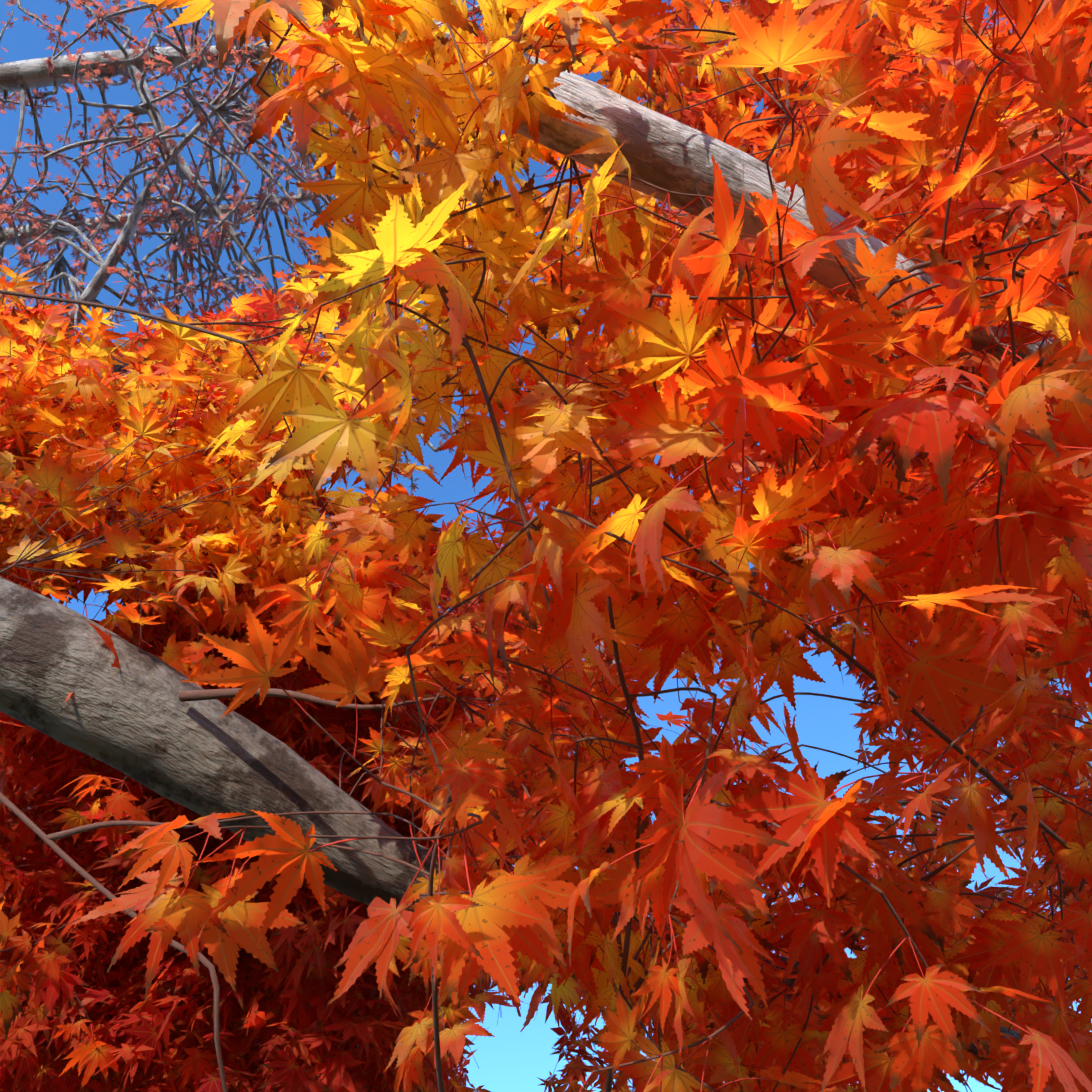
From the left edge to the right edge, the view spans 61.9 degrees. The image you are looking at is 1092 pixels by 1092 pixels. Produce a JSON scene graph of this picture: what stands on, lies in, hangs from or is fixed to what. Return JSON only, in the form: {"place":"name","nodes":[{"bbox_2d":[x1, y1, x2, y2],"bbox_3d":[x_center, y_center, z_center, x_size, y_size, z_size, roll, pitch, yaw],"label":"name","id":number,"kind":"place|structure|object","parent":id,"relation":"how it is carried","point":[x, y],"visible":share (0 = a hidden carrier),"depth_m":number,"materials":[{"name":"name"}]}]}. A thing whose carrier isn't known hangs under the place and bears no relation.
{"place":"outdoors","nodes":[
{"label":"outdoors","id":0,"kind":"place"},
{"bbox_2d":[0,0,504,508],"bbox_3d":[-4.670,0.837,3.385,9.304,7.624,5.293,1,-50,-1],"label":"tree","id":1,"kind":"object","parent":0,"point":[221,110],"depth_m":4.16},
{"bbox_2d":[0,0,1091,1091],"bbox_3d":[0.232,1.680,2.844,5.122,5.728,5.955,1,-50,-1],"label":"tree","id":2,"kind":"object","parent":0,"point":[285,1038],"depth_m":1.60,"materials":[{"name":"red plant"}]},
{"bbox_2d":[0,0,1091,1091],"bbox_3d":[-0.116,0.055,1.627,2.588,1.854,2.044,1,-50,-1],"label":"tree leaves","id":3,"kind":"object","parent":2,"relation":"attached to","point":[228,543],"visible":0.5,"depth_m":1.31,"materials":[{"name":"orange plant"}]},
{"bbox_2d":[0,0,1091,1091],"bbox_3d":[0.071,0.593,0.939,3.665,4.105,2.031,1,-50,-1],"label":"tree","id":4,"kind":"object","parent":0,"point":[134,717],"depth_m":0.86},
{"bbox_2d":[72,0,1091,1091],"bbox_3d":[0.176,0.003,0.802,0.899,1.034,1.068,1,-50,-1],"label":"tree leaves","id":5,"kind":"object","parent":4,"relation":"attached to","point":[933,582],"visible":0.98,"depth_m":0.46,"materials":[{"name":"orange plant"}]},
{"bbox_2d":[246,0,1062,369],"bbox_3d":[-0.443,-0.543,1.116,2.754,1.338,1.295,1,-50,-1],"label":"tree limb","id":6,"kind":"object","parent":4,"relation":"attached to","point":[664,152],"visible":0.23,"depth_m":0.58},
{"bbox_2d":[0,0,1091,1091],"label":"sky","id":7,"kind":"structure","parent":0,"point":[512,1060],"materials":[{"name":"blue"}]}
]}

